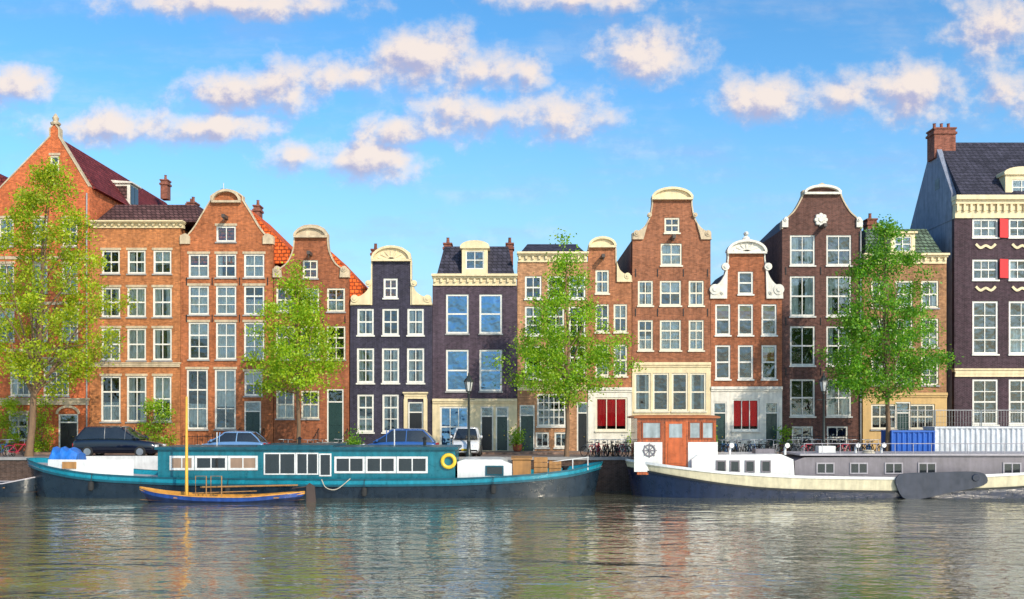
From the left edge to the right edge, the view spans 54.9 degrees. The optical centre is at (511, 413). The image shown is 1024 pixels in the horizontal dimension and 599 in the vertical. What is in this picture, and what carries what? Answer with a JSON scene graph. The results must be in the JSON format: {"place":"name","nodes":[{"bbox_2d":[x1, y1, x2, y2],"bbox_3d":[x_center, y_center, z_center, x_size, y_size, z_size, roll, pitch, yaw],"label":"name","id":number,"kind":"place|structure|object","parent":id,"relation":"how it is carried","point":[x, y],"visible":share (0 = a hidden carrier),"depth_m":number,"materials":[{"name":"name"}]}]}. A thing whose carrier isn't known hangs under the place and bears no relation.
{"place":"outdoors","nodes":[
{"label":"outdoors","id":0,"kind":"place"},
{"bbox_2d":[1,451,781,453],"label":"pavement","id":1,"kind":"structure","parent":0,"point":[492,452],"depth_m":62.42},
{"bbox_2d":[0,393,25,451],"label":"shrub","id":2,"kind":"object","parent":1,"relation":"on","point":[10,406],"visible":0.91,"depth_m":63.62,"materials":[{"name":"green plant"}]},
{"bbox_2d":[19,395,58,451],"bbox_3d":[-30.404,0.824,63.506,2.336,4.372,2.285,0,0,0],"label":"shrub","id":3,"kind":"object","parent":1,"relation":"on","point":[40,446],"visible":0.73,"depth_m":63.44,"materials":[{"name":"green plant"}]},
{"bbox_2d":[136,395,179,445],"bbox_3d":[-23.015,0.891,63.826,2.929,4.107,2.268,0,0,0],"label":"shrub","id":4,"kind":"object","parent":1,"relation":"on","point":[150,405],"visible":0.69,"depth_m":63.76,"materials":[{"name":"green plant"}]},
{"bbox_2d":[0,454,789,456],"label":"road","id":5,"kind":"structure","parent":0,"point":[460,455],"depth_m":60.72,"materials":[{"name":"grey asphalt"}]},
{"bbox_2d":[0,156,143,456],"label":"street tree","id":6,"kind":"object","parent":5,"relation":"on","point":[28,302],"visible":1,"depth_m":58.03,"materials":[{"name":"green plant"}]},
{"bbox_2d":[72,426,165,455],"bbox_3d":[-23.501,1.675,59.100,5.025,1.850,2.140,0,0,0],"label":"parked car","id":7,"kind":"object","parent":5,"relation":"on","point":[96,440],"visible":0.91,"depth_m":58.25,"materials":[{"name":"paint"}]},
{"bbox_2d":[196,431,270,444],"bbox_3d":[-16.772,1.825,59.400,4.125,1.550,1.940,0,0,0],"label":"parked car","id":8,"kind":"object","parent":5,"relation":"on","point":[240,438],"visible":0.36,"depth_m":58.69,"materials":[{"name":"paint"}]},
{"bbox_2d":[236,254,347,442],"bbox_3d":[-12.798,-3.364,58.658,6.748,12.131,6.093,0,0,-40],"label":"street tree","id":9,"kind":"object","parent":5,"relation":"on","point":[302,306],"visible":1,"depth_m":57.94,"materials":[{"name":"green plant"}]},
{"bbox_2d":[360,428,438,444],"bbox_3d":[-6.765,1.750,59.400,4.625,1.700,1.990,0,0,0],"label":"parked car","id":10,"kind":"object","parent":5,"relation":"on","point":[409,436],"visible":0.33,"depth_m":58.66,"materials":[{"name":"paint"}]},
{"bbox_2d":[450,426,482,456],"bbox_3d":[-2.741,1.700,60.398,1.960,1.800,4.225,0,0,0],"label":"parked van","id":11,"kind":"object","parent":5,"relation":"on","point":[460,436],"visible":0.69,"depth_m":58.83,"materials":[{"name":"paint"}]},
{"bbox_2d":[463,373,474,456],"bbox_3d":[-2.543,0.090,58.000,0.565,5.020,0.590,0,0,-40],"label":"street lamp","id":12,"kind":"object","parent":5,"relation":"on","point":[468,381],"visible":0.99,"depth_m":57.93,"materials":[{"name":"black metal"}]},
{"bbox_2d":[483,228,646,456],"bbox_3d":[3.398,-4.199,57.966,8.234,13.800,8.019,0,0,35],"label":"street tree","id":13,"kind":"object","parent":5,"relation":"on","point":[554,369],"visible":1,"depth_m":57.83,"materials":[{"name":"green plant"}]},
{"bbox_2d":[810,214,963,450],"bbox_3d":[21.829,-4.551,58.680,8.270,14.504,7.056,0,0,0],"label":"street tree","id":14,"kind":"object","parent":5,"relation":"on","point":[881,341],"visible":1,"depth_m":57.72,"materials":[{"name":"green plant"}]},
{"bbox_2d":[881,430,934,450],"bbox_3d":[23.620,1.809,58.900,2.558,1.583,1.740,0,0,0],"label":"container","id":15,"kind":"object","parent":5,"relation":"on","point":[912,436],"visible":0.58,"depth_m":58.11,"materials":[{"name":"blue metal"}]},
{"bbox_2d":[923,426,1023,450],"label":"container","id":16,"kind":"object","parent":5,"relation":"on","point":[979,434],"visible":0.75,"depth_m":58.10,"materials":[{"name":"white metal"}]},
{"bbox_2d":[0,491,1023,598],"bbox_3d":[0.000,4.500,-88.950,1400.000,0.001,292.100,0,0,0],"label":"water","id":17,"kind":"structure","parent":0,"point":[613,545],"depth_m":32.81,"materials":[{"name":"grey liquid"}]},
{"bbox_2d":[0,477,35,496],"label":"rowing boat","id":18,"kind":"object","parent":17,"relation":"on","point":[25,487],"visible":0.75,"depth_m":52.95,"materials":[{"name":"grey metal"}]},
{"bbox_2d":[139,397,315,502],"bbox_3d":[-14.404,1.952,50.000,8.962,5.596,1.760,0,0,0],"label":"sailing dinghy","id":19,"kind":"object","parent":17,"relation":"on","point":[158,495],"visible":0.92,"depth_m":49.69,"materials":[{"name":"blue wood"}]},
{"bbox_2d":[26,429,602,497],"bbox_3d":[-10.817,2.944,54.254,31.678,4.112,5.052,0,0,0],"label":"houseboat","id":20,"kind":"object","parent":17,"relation":"on","point":[335,470],"visible":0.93,"depth_m":52.50,"materials":[{"name":"teal paint"}]},
{"bbox_2d":[49,446,85,459],"bbox_3d":[-24.176,2.264,53.700,1.468,0.935,1.400,0,0,0],"label":"tarpaulin","id":21,"kind":"object","parent":20,"relation":"on","point":[67,453],"visible":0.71,"depth_m":53.15,"materials":[{"name":"blue plastic"}]},
{"bbox_2d":[625,415,1023,498],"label":"barge","id":22,"kind":"object","parent":17,"relation":"on","point":[676,456],"visible":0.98,"depth_m":52.70,"materials":[{"name":"beige paint"}]},
{"bbox_2d":[0,0,1023,303],"label":"sky","id":23,"kind":"structure","parent":0,"point":[414,126],"materials":[{"name":"blue"}]},
{"bbox_3d":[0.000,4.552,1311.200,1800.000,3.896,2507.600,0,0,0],"label":"ground","id":24,"kind":"structure","parent":0,"visible":0},
{"bbox_2d":[0,113,191,450],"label":"canal house","id":25,"kind":"structure","parent":24,"relation":"on","point":[104,188],"depth_m":65.00,"materials":[{"name":"orange brick"}]},
{"bbox_2d":[59,414,77,448],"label":"door","id":26,"kind":"structure","parent":25,"relation":"in","point":[68,431],"depth_m":65.07,"materials":[{"name":"black paint"}]},
{"bbox_2d":[87,197,203,445],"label":"canal house","id":27,"kind":"structure","parent":24,"relation":"on","point":[140,245],"depth_m":65.00,"materials":[{"name":"orange brick"}]},
{"bbox_2d":[100,326,120,361],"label":"window","id":28,"kind":"structure","parent":27,"relation":"in","point":[103,327],"depth_m":65.07,"materials":[{"name":"white paint"}]},
{"bbox_2d":[99,374,121,422],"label":"window","id":29,"kind":"structure","parent":27,"relation":"in","point":[110,411],"depth_m":65.07,"materials":[{"name":"white paint"}]},
{"bbox_2d":[126,248,146,274],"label":"window","id":30,"kind":"structure","parent":27,"relation":"in","point":[131,256],"depth_m":65.06,"materials":[{"name":"white paint"}]},
{"bbox_2d":[126,285,146,317],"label":"window","id":31,"kind":"structure","parent":27,"relation":"in","point":[140,310],"depth_m":65.22,"materials":[{"name":"white paint"}]},
{"bbox_2d":[126,326,146,361],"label":"window","id":32,"kind":"structure","parent":27,"relation":"in","point":[136,335],"depth_m":65.20,"materials":[{"name":"white paint"}]},
{"bbox_2d":[125,374,147,422],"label":"window","id":33,"kind":"structure","parent":27,"relation":"in","point":[131,391],"depth_m":65.20,"materials":[{"name":"white paint"}]},
{"bbox_2d":[151,285,172,317],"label":"window","id":34,"kind":"structure","parent":27,"relation":"in","point":[157,302],"depth_m":65.07,"materials":[{"name":"white paint"}]},
{"bbox_2d":[151,326,172,361],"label":"window","id":35,"kind":"structure","parent":27,"relation":"in","point":[156,329],"depth_m":65.06,"materials":[{"name":"white paint"}]},
{"bbox_2d":[152,248,172,274],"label":"window","id":36,"kind":"structure","parent":27,"relation":"in","point":[162,258],"depth_m":65.07,"materials":[{"name":"white paint"}]},
{"bbox_2d":[152,374,172,422],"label":"window","id":37,"kind":"structure","parent":27,"relation":"in","point":[162,382],"depth_m":65.23,"materials":[{"name":"white paint"}]},
{"bbox_2d":[180,183,292,444],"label":"canal house","id":38,"kind":"structure","parent":24,"relation":"on","point":[235,249],"depth_m":65.00,"materials":[{"name":"orange brick"}]},
{"bbox_2d":[185,367,208,430],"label":"window","id":39,"kind":"structure","parent":38,"relation":"in","point":[197,413],"depth_m":65.07,"materials":[{"name":"white paint"}]},
{"bbox_2d":[187,251,209,278],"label":"window","id":40,"kind":"structure","parent":38,"relation":"in","point":[199,271],"depth_m":65.06,"materials":[{"name":"white paint"}]},
{"bbox_2d":[187,283,209,315],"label":"window","id":41,"kind":"structure","parent":38,"relation":"in","point":[198,292],"depth_m":65.07,"materials":[{"name":"white paint"}]},
{"bbox_2d":[187,320,209,360],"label":"window","id":42,"kind":"structure","parent":38,"relation":"in","point":[198,329],"depth_m":65.06,"materials":[{"name":"white paint"}]},
{"bbox_2d":[213,367,236,430],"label":"window","id":43,"kind":"structure","parent":38,"relation":"in","point":[225,377],"depth_m":65.23,"materials":[{"name":"white paint"}]},
{"bbox_2d":[214,251,236,278],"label":"window","id":44,"kind":"structure","parent":38,"relation":"in","point":[219,254],"depth_m":65.06,"materials":[{"name":"white paint"}]},
{"bbox_2d":[214,283,236,315],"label":"window","id":45,"kind":"structure","parent":38,"relation":"in","point":[225,292],"depth_m":65.20,"materials":[{"name":"white paint"}]},
{"bbox_2d":[214,320,236,360],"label":"window","id":46,"kind":"structure","parent":38,"relation":"in","point":[225,329],"depth_m":65.20,"materials":[{"name":"white glass"}]},
{"bbox_2d":[244,401,260,433],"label":"door","id":47,"kind":"structure","parent":38,"relation":"in","point":[252,419],"depth_m":65.07,"materials":[{"name":"green paint"}]},
{"bbox_2d":[243,369,262,396],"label":"window","id":48,"kind":"structure","parent":38,"relation":"in","point":[252,378],"depth_m":65.07,"materials":[{"name":"white paint"}]},
{"bbox_2d":[243,251,265,278],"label":"window","id":49,"kind":"structure","parent":38,"relation":"in","point":[253,260],"depth_m":65.20,"materials":[{"name":"white paint"}]},
{"bbox_2d":[243,283,265,315],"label":"window","id":50,"kind":"structure","parent":38,"relation":"in","point":[250,305],"depth_m":65.07,"materials":[{"name":"white paint"}]},
{"bbox_2d":[243,320,265,360],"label":"window","id":51,"kind":"structure","parent":38,"relation":"in","point":[251,346],"depth_m":65.20,"materials":[{"name":"glass"}]},
{"bbox_2d":[0,457,630,490],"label":"quay wall","id":52,"kind":"structure","parent":24,"relation":"on","point":[613,474],"depth_m":57.00,"materials":[{"name":"brick"}]},
{"bbox_2d":[273,224,367,443],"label":"canal house","id":53,"kind":"structure","parent":24,"relation":"on","point":[325,420],"depth_m":65.00,"materials":[{"name":"red brick"}]},
{"bbox_2d":[275,391,294,419],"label":"window","id":54,"kind":"structure","parent":53,"relation":"in","point":[285,411],"depth_m":65.14,"materials":[{"name":"beige paint"}]},
{"bbox_2d":[301,391,319,419],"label":"window","id":55,"kind":"structure","parent":53,"relation":"in","point":[310,412],"depth_m":65.07,"materials":[{"name":"beige paint"}]},
{"bbox_2d":[327,389,343,441],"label":"door","id":56,"kind":"structure","parent":53,"relation":"in","point":[335,409],"depth_m":65.07,"materials":[{"name":"green paint"}]},
{"bbox_2d":[326,288,345,312],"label":"window","id":57,"kind":"structure","parent":53,"relation":"in","point":[336,305],"depth_m":65.07,"materials":[{"name":"beige paint"}]},
{"bbox_2d":[350,243,432,444],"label":"canal house","id":58,"kind":"structure","parent":24,"relation":"on","point":[391,347],"depth_m":65.00,"materials":[{"name":"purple brick"}]},
{"bbox_2d":[356,309,374,336],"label":"window","id":59,"kind":"structure","parent":58,"relation":"in","point":[360,321],"depth_m":65.06,"materials":[{"name":"white paint"}]},
{"bbox_2d":[356,348,374,383],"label":"window","id":60,"kind":"structure","parent":58,"relation":"in","point":[360,360],"depth_m":65.07,"materials":[{"name":"white paint"}]},
{"bbox_2d":[356,394,374,433],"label":"window","id":61,"kind":"structure","parent":58,"relation":"in","point":[365,424],"depth_m":65.06,"materials":[{"name":"white paint"}]},
{"bbox_2d":[381,394,398,433],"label":"window","id":62,"kind":"structure","parent":58,"relation":"in","point":[385,407],"depth_m":65.07,"materials":[{"name":"white paint"}]},
{"bbox_2d":[381,348,399,383],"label":"window","id":63,"kind":"structure","parent":58,"relation":"in","point":[385,351],"depth_m":65.07,"materials":[{"name":"white paint"}]},
{"bbox_2d":[406,309,424,336],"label":"window","id":64,"kind":"structure","parent":58,"relation":"in","point":[410,312],"depth_m":65.07,"materials":[{"name":"white paint"}]},
{"bbox_2d":[406,348,424,383],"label":"window","id":65,"kind":"structure","parent":58,"relation":"in","point":[410,351],"depth_m":65.07,"materials":[{"name":"white paint"}]},
{"bbox_2d":[408,402,422,428],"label":"door","id":66,"kind":"structure","parent":58,"relation":"in","point":[415,419],"depth_m":65.07,"materials":[{"name":"black paint"}]},
{"bbox_2d":[431,238,517,450],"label":"canal house","id":67,"kind":"structure","parent":24,"relation":"on","point":[474,302],"depth_m":65.00,"materials":[{"name":"purple brick"}]},
{"bbox_2d":[440,406,467,444],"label":"window","id":68,"kind":"structure","parent":67,"relation":"in","point":[451,417],"depth_m":65.06,"materials":[{"name":"blue glass"}]},
{"bbox_2d":[445,350,468,392],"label":"window","id":69,"kind":"structure","parent":67,"relation":"in","point":[457,361],"depth_m":65.12,"materials":[{"name":"blue glass"}]},
{"bbox_2d":[445,294,469,334],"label":"window","id":70,"kind":"structure","parent":67,"relation":"in","point":[457,305],"depth_m":65.12,"materials":[{"name":"blue glass"}]},
{"bbox_2d":[481,406,492,449],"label":"door","id":71,"kind":"structure","parent":67,"relation":"in","point":[486,421],"depth_m":65.01,"materials":[{"name":"black paint"}]},
{"bbox_2d":[478,294,502,334],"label":"window","id":72,"kind":"structure","parent":67,"relation":"in","point":[490,305],"depth_m":65.12,"materials":[{"name":"blue glass"}]},
{"bbox_2d":[478,350,502,392],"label":"window","id":73,"kind":"structure","parent":67,"relation":"in","point":[490,378],"depth_m":65.12,"materials":[{"name":"blue glass"}]},
{"bbox_2d":[496,406,508,449],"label":"door","id":74,"kind":"structure","parent":67,"relation":"in","point":[502,422],"depth_m":65.01,"materials":[{"name":"green paint"}]},
{"bbox_2d":[516,244,588,450],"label":"canal house","id":75,"kind":"structure","parent":24,"relation":"on","point":[542,423],"depth_m":65.03,"materials":[{"name":"red brown brick"},{"name":"cream stone"},{"name":"white paint"}]},
{"bbox_2d":[520,405,534,450],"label":"door","id":76,"kind":"structure","parent":75,"relation":"in","point":[527,422],"depth_m":65.07,"materials":[{"name":"green paint"}]},
{"bbox_2d":[536,394,565,427],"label":"window","id":77,"kind":"structure","parent":75,"relation":"in","point":[543,425],"depth_m":65.06,"materials":[{"name":"white paint"}]},
{"bbox_2d":[577,402,587,450],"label":"door","id":78,"kind":"structure","parent":75,"relation":"in","point":[582,417],"depth_m":65.07,"materials":[{"name":"black paint"}]},
{"bbox_2d":[587,236,631,450],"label":"canal house","id":79,"kind":"structure","parent":24,"relation":"on","point":[609,411],"depth_m":65.00,"materials":[{"name":"brown brick"}]},
{"bbox_2d":[595,270,609,294],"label":"window","id":80,"kind":"structure","parent":79,"relation":"in","point":[597,272],"depth_m":65.06,"materials":[{"name":"beige paint"}]},
{"bbox_2d":[595,397,627,431],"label":"window","id":81,"kind":"structure","parent":79,"relation":"in","point":[610,411],"depth_m":65.09,"materials":[{"name":"red paint"}]},
{"bbox_2d":[617,186,711,414],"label":"canal house","id":82,"kind":"structure","parent":24,"relation":"on","point":[664,260],"depth_m":65.00,"materials":[{"name":"brown brick"}]},
{"bbox_2d":[634,373,651,412],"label":"window","id":83,"kind":"structure","parent":82,"relation":"in","point":[647,375],"depth_m":65.14,"materials":[{"name":"beige paint"}]},
{"bbox_2d":[637,281,653,306],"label":"window","id":84,"kind":"structure","parent":82,"relation":"in","point":[649,292],"depth_m":65.07,"materials":[{"name":"beige paint"}]},
{"bbox_2d":[637,320,653,351],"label":"window","id":85,"kind":"structure","parent":82,"relation":"in","point":[645,342],"depth_m":65.06,"materials":[{"name":"beige paint"}]},
{"bbox_2d":[659,281,681,306],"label":"window","id":86,"kind":"structure","parent":82,"relation":"in","point":[666,287],"depth_m":65.07,"materials":[{"name":"beige paint"}]},
{"bbox_2d":[659,320,681,351],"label":"window","id":87,"kind":"structure","parent":82,"relation":"in","point":[670,330],"depth_m":65.20,"materials":[{"name":"white glass"}]},
{"bbox_2d":[660,244,682,266],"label":"window","id":88,"kind":"structure","parent":82,"relation":"in","point":[671,256],"depth_m":65.22,"materials":[{"name":"beige paint"}]},
{"bbox_2d":[688,281,704,306],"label":"window","id":89,"kind":"structure","parent":82,"relation":"in","point":[700,292],"depth_m":65.07,"materials":[{"name":"beige paint"}]},
{"bbox_2d":[688,320,704,351],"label":"window","id":90,"kind":"structure","parent":82,"relation":"in","point":[696,327],"depth_m":65.20,"materials":[{"name":"beige paint"}]},
{"bbox_2d":[689,373,706,412],"bbox_3d":[12.250,-1.348,65.035,1.170,2.597,0.369,0,0,0],"label":"window","id":91,"kind":"structure","parent":82,"relation":"in","point":[703,375],"depth_m":64.99,"materials":[{"name":"beige paint"}]},
{"bbox_2d":[709,231,783,450],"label":"canal house","id":92,"kind":"structure","parent":24,"relation":"on","point":[746,294],"depth_m":65.00,"materials":[{"name":"brown brick"}]},
{"bbox_2d":[713,402,726,450],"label":"door","id":93,"kind":"structure","parent":92,"relation":"in","point":[721,423],"depth_m":65.01,"materials":[{"name":"green paint"}]},
{"bbox_2d":[714,304,731,336],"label":"window","id":94,"kind":"structure","parent":92,"relation":"in","point":[721,313],"depth_m":65.06,"materials":[{"name":"white paint"}]},
{"bbox_2d":[737,304,753,336],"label":"window","id":95,"kind":"structure","parent":92,"relation":"in","point":[744,313],"depth_m":65.06,"materials":[{"name":"white paint"}]},
{"bbox_2d":[731,399,760,431],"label":"window","id":96,"kind":"structure","parent":92,"relation":"in","point":[745,412],"depth_m":65.09,"materials":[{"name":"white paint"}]},
{"bbox_2d":[761,304,777,336],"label":"window","id":97,"kind":"structure","parent":92,"relation":"in","point":[768,313],"depth_m":65.10,"materials":[{"name":"white paint"}]},
{"bbox_2d":[761,345,777,380],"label":"window","id":98,"kind":"structure","parent":92,"relation":"in","point":[768,354],"depth_m":65.07,"materials":[{"name":"white paint"}]},
{"bbox_2d":[765,402,777,450],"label":"door","id":99,"kind":"structure","parent":92,"relation":"in","point":[771,418],"depth_m":65.01,"materials":[{"name":"green paint"}]},
{"bbox_2d":[759,183,862,450],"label":"canal house","id":100,"kind":"structure","parent":24,"relation":"on","point":[812,241],"depth_m":65.00,"materials":[{"name":"brown brick"}]},
{"bbox_2d":[789,235,815,266],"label":"window","id":101,"kind":"structure","parent":100,"relation":"in","point":[809,250],"depth_m":65.20,"materials":[{"name":"grey paint"}]},
{"bbox_2d":[789,276,815,317],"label":"window","id":102,"kind":"structure","parent":100,"relation":"in","point":[809,295],"depth_m":65.20,"materials":[{"name":"grey paint"}]},
{"bbox_2d":[789,326,815,366],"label":"window","id":103,"kind":"structure","parent":100,"relation":"in","point":[791,327],"depth_m":65.06,"materials":[{"name":"grey paint"}]},
{"bbox_2d":[789,379,815,417],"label":"window","id":104,"kind":"structure","parent":100,"relation":"in","point":[791,416],"depth_m":65.06,"materials":[{"name":"grey paint"}]},
{"bbox_2d":[825,326,850,366],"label":"window","id":105,"kind":"structure","parent":100,"relation":"in","point":[829,329],"depth_m":65.20,"materials":[{"name":"grey paint"}]},
{"bbox_2d":[825,276,851,317],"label":"window","id":106,"kind":"structure","parent":100,"relation":"in","point":[831,283],"depth_m":65.20,"materials":[{"name":"grey paint"}]},
{"bbox_2d":[825,379,852,417],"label":"window","id":107,"kind":"structure","parent":100,"relation":"in","point":[830,404],"depth_m":65.20,"materials":[{"name":"grey paint"}]},
{"bbox_2d":[862,213,949,450],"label":"canal house","id":108,"kind":"structure","parent":24,"relation":"on","point":[873,420],"depth_m":65.00,"materials":[{"name":"brown brick"}]},
{"bbox_2d":[910,123,1023,425],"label":"canal house","id":109,"kind":"structure","parent":24,"relation":"on","point":[968,215],"depth_m":65.05,"materials":[{"name":"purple brick"}]},
{"bbox_2d":[972,219,999,238],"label":"window","id":110,"kind":"structure","parent":109,"relation":"in","point":[992,224],"depth_m":65.07,"materials":[{"name":"white paint"}]},
{"bbox_2d":[972,259,999,280],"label":"window","id":111,"kind":"structure","parent":109,"relation":"in","point":[973,260],"depth_m":65.06,"materials":[{"name":"white paint"}]},
{"bbox_2d":[972,301,999,355],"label":"window","id":112,"kind":"structure","parent":109,"relation":"in","point":[984,353],"depth_m":65.06,"materials":[{"name":"white paint"}]},
{"bbox_2d":[972,379,999,425],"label":"window","id":113,"kind":"structure","parent":109,"relation":"in","point":[996,380],"depth_m":65.06,"materials":[{"name":"white paint"}]},
{"bbox_2d":[1008,301,1023,355],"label":"window","id":114,"kind":"structure","parent":109,"relation":"in","point":[1016,333],"depth_m":65.20,"materials":[{"name":"white paint"}]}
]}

